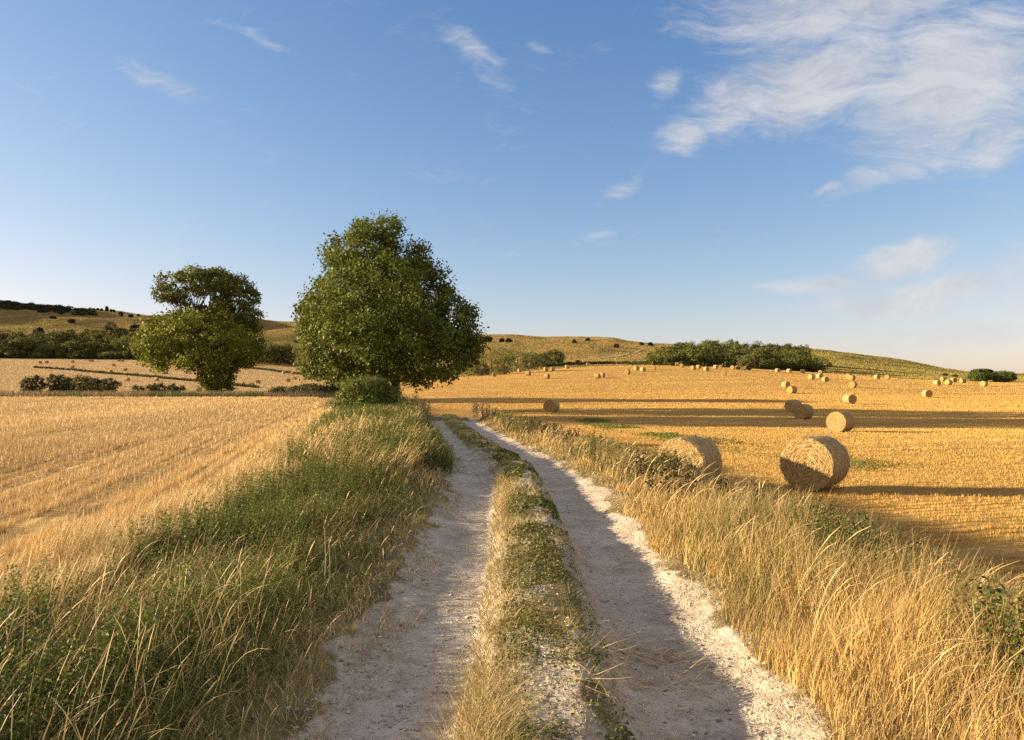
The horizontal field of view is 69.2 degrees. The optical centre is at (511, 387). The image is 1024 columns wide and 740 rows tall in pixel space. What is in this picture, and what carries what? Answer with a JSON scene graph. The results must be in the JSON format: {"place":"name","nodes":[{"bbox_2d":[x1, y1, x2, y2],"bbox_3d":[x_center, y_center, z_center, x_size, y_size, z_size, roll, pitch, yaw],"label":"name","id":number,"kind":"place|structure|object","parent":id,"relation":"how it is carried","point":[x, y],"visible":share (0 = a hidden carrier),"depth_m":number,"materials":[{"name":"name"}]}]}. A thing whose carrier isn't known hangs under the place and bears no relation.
{"place":"outdoors","nodes":[
{"label":"outdoors","id":0,"kind":"place"},
{"bbox_2d":[0,358,336,395],"bbox_3d":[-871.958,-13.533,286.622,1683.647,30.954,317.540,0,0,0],"label":"stubble field","id":1,"kind":"structure","parent":0,"point":[128,364],"depth_m":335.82,"materials":[{"name":"beige plant"}]},
{"bbox_2d":[19,373,119,392],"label":"hedge","id":2,"kind":"object","parent":1,"relation":"on","point":[87,383],"visible":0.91,"depth_m":191.97,"materials":[{"name":"green plant"}]},
{"bbox_2d":[34,365,258,387],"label":"hedge","id":3,"kind":"object","parent":1,"relation":"on","point":[160,377],"visible":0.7,"depth_m":296.60,"materials":[{"name":"green plant"}]},
{"bbox_2d":[130,382,185,393],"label":"bush","id":4,"kind":"object","parent":1,"relation":"on","point":[155,387],"visible":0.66,"depth_m":182.60,"materials":[{"name":"green plant"}]},
{"bbox_2d":[123,262,269,393],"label":"tree","id":5,"kind":"object","parent":1,"relation":"on","point":[219,351],"visible":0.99,"depth_m":120.08,"materials":[{"name":"green plant"}]},
{"bbox_2d":[248,367,306,374],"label":"hedge","id":6,"kind":"object","parent":1,"relation":"on","point":[273,369],"visible":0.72,"depth_m":395.98,"materials":[{"name":"green plant"}]},
{"bbox_2d":[268,382,340,394],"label":"hedge","id":7,"kind":"object","parent":1,"relation":"on","point":[307,387],"visible":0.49,"depth_m":135.70,"materials":[{"name":"green plant"}]},
{"bbox_2d":[0,389,337,398],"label":"rough grass","id":8,"kind":"structure","parent":0,"point":[134,393],"depth_m":114.26,"materials":[{"name":"green plant"}]},
{"bbox_2d":[0,395,338,584],"bbox_3d":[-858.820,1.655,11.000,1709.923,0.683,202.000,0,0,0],"label":"stubble field","id":9,"kind":"structure","parent":0,"point":[54,516],"depth_m":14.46,"materials":[{"name":"beige plant"}]},
{"bbox_2d":[290,252,449,384],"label":"tree","id":10,"kind":"object","parent":9,"relation":"on","point":[300,311],"visible":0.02,"depth_m":83.19,"materials":[{"name":"green plant"}]},
{"bbox_2d":[0,300,1023,395],"bbox_3d":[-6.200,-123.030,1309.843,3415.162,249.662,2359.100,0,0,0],"label":"hills","id":11,"kind":"structure","parent":0,"point":[44,321],"depth_m":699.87,"materials":[{"name":"green plant"}]},
{"bbox_2d":[35,327,44,332],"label":"bush","id":12,"kind":"object","parent":11,"relation":"on","point":[39,329],"visible":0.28,"depth_m":664.27,"materials":[{"name":"green plant"}]},
{"bbox_2d":[0,300,97,315],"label":"scrub","id":13,"kind":"object","parent":11,"relation":"on","point":[10,304],"visible":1,"depth_m":832.96,"materials":[{"name":"green plant"}]},
{"bbox_2d":[0,327,159,358],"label":"wood","id":14,"kind":"object","parent":11,"relation":"on","point":[90,345],"visible":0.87,"depth_m":455.73,"materials":[{"name":"green plant"}]},
{"bbox_2d":[102,322,119,337],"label":"tree","id":15,"kind":"object","parent":11,"relation":"on","point":[107,327],"visible":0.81,"depth_m":664.81,"materials":[{"name":"green plant"}]},
{"bbox_2d":[129,324,139,329],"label":"bush","id":16,"kind":"object","parent":11,"relation":"on","point":[133,326],"visible":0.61,"depth_m":693.64,"materials":[{"name":"green plant"}]},
{"bbox_2d":[246,339,298,364],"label":"wood","id":17,"kind":"object","parent":11,"relation":"on","point":[276,354],"visible":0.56,"depth_m":462.70,"materials":[{"name":"green plant"}]},
{"bbox_2d":[465,347,483,375],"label":"tree","id":18,"kind":"object","parent":11,"relation":"on","point":[471,372],"visible":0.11,"depth_m":354.54,"materials":[{"name":"green plant"}]},
{"bbox_2d":[481,336,492,341],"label":"bush","id":19,"kind":"object","parent":11,"relation":"on","point":[489,339],"visible":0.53,"depth_m":722.52,"materials":[{"name":"green plant"}]},
{"bbox_2d":[509,348,528,371],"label":"tree","id":20,"kind":"object","parent":11,"relation":"on","point":[516,365],"visible":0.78,"depth_m":283.40,"materials":[{"name":"green plant"}]},
{"bbox_2d":[521,351,542,369],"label":"tree","id":21,"kind":"object","parent":11,"relation":"on","point":[533,359],"visible":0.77,"depth_m":388.97,"materials":[{"name":"green plant"}]},
{"bbox_2d":[535,351,550,366],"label":"tree","id":22,"kind":"object","parent":11,"relation":"on","point":[545,358],"visible":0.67,"depth_m":420.97,"materials":[{"name":"green plant"}]},
{"bbox_2d":[543,349,565,364],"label":"tree","id":23,"kind":"object","parent":11,"relation":"on","point":[556,358],"visible":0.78,"depth_m":442.76,"materials":[{"name":"green plant"}]},
{"bbox_2d":[645,351,659,361],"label":"tree","id":24,"kind":"object","parent":11,"relation":"on","point":[649,355],"visible":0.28,"depth_m":391.31,"materials":[{"name":"green plant"}]},
{"bbox_2d":[647,338,834,371],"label":"wood","id":25,"kind":"object","parent":11,"relation":"on","point":[786,356],"visible":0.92,"depth_m":313.55,"materials":[{"name":"green plant"}]},
{"bbox_2d":[0,0,1023,372],"label":"sky","id":26,"kind":"structure","parent":0,"point":[845,176],"materials":[{"name":"blue"}]},
{"bbox_2d":[0,396,1023,739],"bbox_3d":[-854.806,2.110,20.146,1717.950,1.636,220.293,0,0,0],"label":"verge","id":27,"kind":"structure","parent":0,"point":[315,634],"depth_m":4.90,"materials":[{"name":"plant"}]},
{"bbox_2d":[189,519,209,551],"bbox_3d":[-3.081,1.468,7.302,0.216,0.395,0.176,0,0,0],"label":"weed","id":28,"kind":"object","parent":27,"relation":"on","point":[197,523],"visible":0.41,"depth_m":7.29,"materials":[{"name":"green plant"}]},
{"bbox_2d":[220,498,232,532],"bbox_3d":[-3.140,1.443,8.175,0.138,0.459,0.154,0,0,0],"label":"weed","id":29,"kind":"object","parent":27,"relation":"on","point":[227,503],"visible":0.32,"depth_m":8.16,"materials":[{"name":"green plant"}]},
{"bbox_2d":[0,401,456,739],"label":"nettles","id":30,"kind":"object","parent":27,"relation":"on","point":[286,491],"visible":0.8,"depth_m":5.16,"materials":[{"name":"green plant"}]},
{"bbox_2d":[284,456,292,480],"bbox_3d":[-3.276,1.335,10.944,0.191,0.658,0.216,0,0,-36],"label":"thistle","id":31,"kind":"object","parent":27,"relation":"on","point":[286,475],"visible":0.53,"depth_m":10.93,"materials":[{"name":"green plant"}]},
{"bbox_2d":[324,528,325,585],"bbox_3d":[-1.556,1.430,6.169,0.022,0.530,0.017,0,0,30],"label":"dead stem","id":32,"kind":"object","parent":27,"relation":"on","point":[325,561],"visible":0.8,"depth_m":6.17,"materials":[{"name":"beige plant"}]},
{"bbox_2d":[328,545,330,587],"bbox_3d":[-1.522,1.472,6.175,0.022,0.450,0.017,0,0,30],"label":"dead stem","id":33,"kind":"object","parent":27,"relation":"on","point":[329,562],"visible":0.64,"depth_m":6.17,"materials":[{"name":"brown plant"}]},
{"bbox_2d":[331,373,407,409],"bbox_3d":[-7.385,0.575,38.076,3.958,2.694,3.464,0,0,0],"label":"bush","id":34,"kind":"object","parent":27,"relation":"on","point":[375,390],"visible":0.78,"depth_m":37.78,"materials":[{"name":"green plant"}]},
{"bbox_2d":[396,394,759,507],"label":"dock plants","id":35,"kind":"object","parent":27,"relation":"on","point":[641,460],"visible":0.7,"depth_m":11.97,"materials":[{"name":"green plant"}]},
{"bbox_2d":[404,413,637,739],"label":"track grass","id":36,"kind":"structure","parent":0,"point":[477,724],"depth_m":4.56,"materials":[{"name":"green plant"}]},
{"bbox_2d":[250,418,888,739],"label":"track","id":37,"kind":"structure","parent":0,"point":[455,543],"depth_m":5.08,"materials":[{"name":"white gravel"}]},
{"bbox_2d":[457,426,635,739],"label":"clover","id":38,"kind":"object","parent":37,"relation":"on","point":[544,503],"visible":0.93,"depth_m":5.55,"materials":[{"name":"green plant"}]},
{"bbox_2d":[266,461,872,739],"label":"loose straw","id":39,"kind":"object","parent":37,"relation":"on","point":[639,653],"visible":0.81,"depth_m":4.46,"materials":[{"name":"beige plant"}]},
{"bbox_2d":[263,438,881,739],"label":"stones","id":40,"kind":"object","parent":37,"relation":"on","point":[552,712],"visible":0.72,"depth_m":4.61,"materials":[{"name":"white stone"}]},
{"bbox_2d":[601,350,640,357],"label":"path","id":41,"kind":"structure","parent":0,"point":[622,354],"depth_m":557.37,"materials":[{"name":"white gravel"}]},
{"bbox_2d":[400,365,1023,620],"bbox_3d":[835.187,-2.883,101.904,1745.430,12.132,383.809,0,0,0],"label":"stubble field","id":42,"kind":"structure","parent":0,"point":[996,547],"depth_m":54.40,"materials":[{"name":"yellow plant"}]},
{"bbox_2d":[319,393,431,412],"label":"undergrowth","id":43,"kind":"object","parent":42,"relation":"on","point":[329,405],"visible":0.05,"depth_m":42.64,"materials":[{"name":"green plant"}]},
{"bbox_2d":[284,208,491,399],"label":"tree","id":44,"kind":"object","parent":42,"relation":"on","point":[458,345],"visible":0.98,"depth_m":67.86,"materials":[{"name":"green plant"}]},
{"bbox_2d":[472,360,489,375],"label":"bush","id":45,"kind":"object","parent":42,"relation":"on","point":[481,371],"visible":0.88,"depth_m":246.53,"materials":[{"name":"green plant"}]},
{"bbox_2d":[478,349,503,374],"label":"tree","id":46,"kind":"object","parent":42,"relation":"on","point":[489,359],"visible":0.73,"depth_m":250.56,"materials":[{"name":"green plant"}]},
{"bbox_2d":[492,346,514,374],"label":"tree","id":47,"kind":"object","parent":42,"relation":"on","point":[505,367],"visible":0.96,"depth_m":249.75,"materials":[{"name":"green plant"}]},
{"bbox_2d":[543,399,559,412],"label":"straw bale","id":48,"kind":"object","parent":42,"relation":"on","point":[551,406],"visible":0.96,"depth_m":80.50},
{"bbox_2d":[594,373,600,378],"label":"straw bale","id":49,"kind":"object","parent":42,"relation":"on","point":[597,375],"visible":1,"depth_m":200.44},
{"bbox_2d":[544,360,687,366],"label":"hedge","id":50,"kind":"object","parent":42,"relation":"on","point":[661,362],"visible":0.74,"depth_m":429.67,"materials":[{"name":"green plant"}]},
{"bbox_2d":[665,355,674,365],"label":"tree","id":51,"kind":"object","parent":42,"relation":"on","point":[669,359],"visible":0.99,"depth_m":286.36,"materials":[{"name":"green plant"}]},
{"bbox_2d":[658,435,723,479],"bbox_3d":[4.779,2.042,20.115,1.582,1.601,1.519,0,0,38],"label":"straw bale","id":52,"kind":"object","parent":42,"relation":"on","point":[699,447],"visible":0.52,"depth_m":19.63},
{"bbox_2d":[736,354,756,369],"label":"tree","id":53,"kind":"object","parent":42,"relation":"on","point":[745,359],"visible":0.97,"depth_m":259.43,"materials":[{"name":"green plant"}]},
{"bbox_2d":[482,407,1023,722],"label":"green weeds","id":54,"kind":"object","parent":42,"relation":"on","point":[1012,619],"visible":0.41,"depth_m":5.96,"materials":[{"name":"green plant"}]},
{"bbox_2d":[561,418,946,501],"bbox_3d":[10.074,2.865,42.980,7.560,0.628,52.790,0,0,-7],"label":"weed patch","id":55,"kind":"object","parent":42,"relation":"on","point":[607,425],"visible":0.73,"depth_m":41.68,"materials":[{"name":"green plant"}]},
{"bbox_2d":[781,381,789,387],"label":"straw bale","id":56,"kind":"object","parent":42,"relation":"on","point":[785,384],"visible":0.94,"depth_m":160.58},
{"bbox_2d":[787,386,796,393],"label":"straw bale","id":57,"kind":"object","parent":42,"relation":"on","point":[791,389],"visible":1,"depth_m":140.43},
{"bbox_2d":[784,399,801,411],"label":"straw bale","id":58,"kind":"object","parent":42,"relation":"on","point":[789,406],"visible":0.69,"depth_m":83.83},
{"bbox_2d":[793,404,813,418],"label":"straw bale","id":59,"kind":"object","parent":42,"relation":"on","point":[803,411],"visible":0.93,"depth_m":70.09},
{"bbox_2d":[808,374,814,378],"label":"straw bale","id":60,"kind":"object","parent":42,"relation":"on","point":[811,376],"visible":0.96,"depth_m":202.56},
{"bbox_2d":[777,434,851,491],"bbox_3d":[8.110,2.012,19.889,1.604,1.580,1.518,0,0,42],"label":"straw bale","id":61,"kind":"object","parent":42,"relation":"on","point":[821,462],"visible":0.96,"depth_m":19.41},
{"bbox_2d":[821,377,828,381],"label":"straw bale","id":62,"kind":"object","parent":42,"relation":"on","point":[824,379],"visible":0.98,"depth_m":188.01},
{"bbox_2d":[826,411,854,431],"bbox_3d":[22.635,2.337,51.124,1.518,1.580,1.604,0,0,-38],"label":"straw bale","id":63,"kind":"object","parent":42,"relation":"on","point":[841,421],"visible":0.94,"depth_m":50.69},
{"bbox_2d":[843,394,856,403],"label":"straw bale","id":64,"kind":"object","parent":42,"relation":"on","point":[849,398],"visible":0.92,"depth_m":107.20},
{"bbox_2d":[848,375,855,379],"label":"straw bale","id":65,"kind":"object","parent":42,"relation":"on","point":[851,377],"visible":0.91,"depth_m":203.46},
{"bbox_2d":[849,381,857,387],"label":"straw bale","id":66,"kind":"object","parent":42,"relation":"on","point":[853,384],"visible":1,"depth_m":166.55},
{"bbox_2d":[922,390,932,396],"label":"straw bale","id":67,"kind":"object","parent":42,"relation":"on","point":[927,393],"visible":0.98,"depth_m":138.11},
{"bbox_2d":[933,380,940,385],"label":"straw bale","id":68,"kind":"object","parent":42,"relation":"on","point":[937,382],"visible":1,"depth_m":186.19},
{"bbox_2d":[945,379,952,384],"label":"straw bale","id":69,"kind":"object","parent":42,"relation":"on","point":[948,382],"visible":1,"depth_m":193.09},
{"bbox_2d":[959,378,966,382],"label":"straw bale","id":70,"kind":"object","parent":42,"relation":"on","point":[962,380],"visible":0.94,"depth_m":210.05},
{"bbox_2d":[966,369,993,381],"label":"bush","id":71,"kind":"object","parent":42,"relation":"on","point":[975,375],"visible":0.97,"depth_m":234.22,"materials":[{"name":"green plant"}]},
{"bbox_2d":[980,381,987,385],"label":"straw bale","id":72,"kind":"object","parent":42,"relation":"on","point":[983,383],"visible":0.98,"depth_m":190.15},
{"bbox_2d":[991,370,1018,381],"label":"bush","id":73,"kind":"object","parent":42,"relation":"on","point":[1006,376],"visible":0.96,"depth_m":233.78,"materials":[{"name":"green plant"}]},
{"bbox_2d":[472,408,1023,739],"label":"dry grass","id":74,"kind":"structure","parent":0,"point":[916,633],"depth_m":4.76,"materials":[{"name":"beige plant"}]}
]}

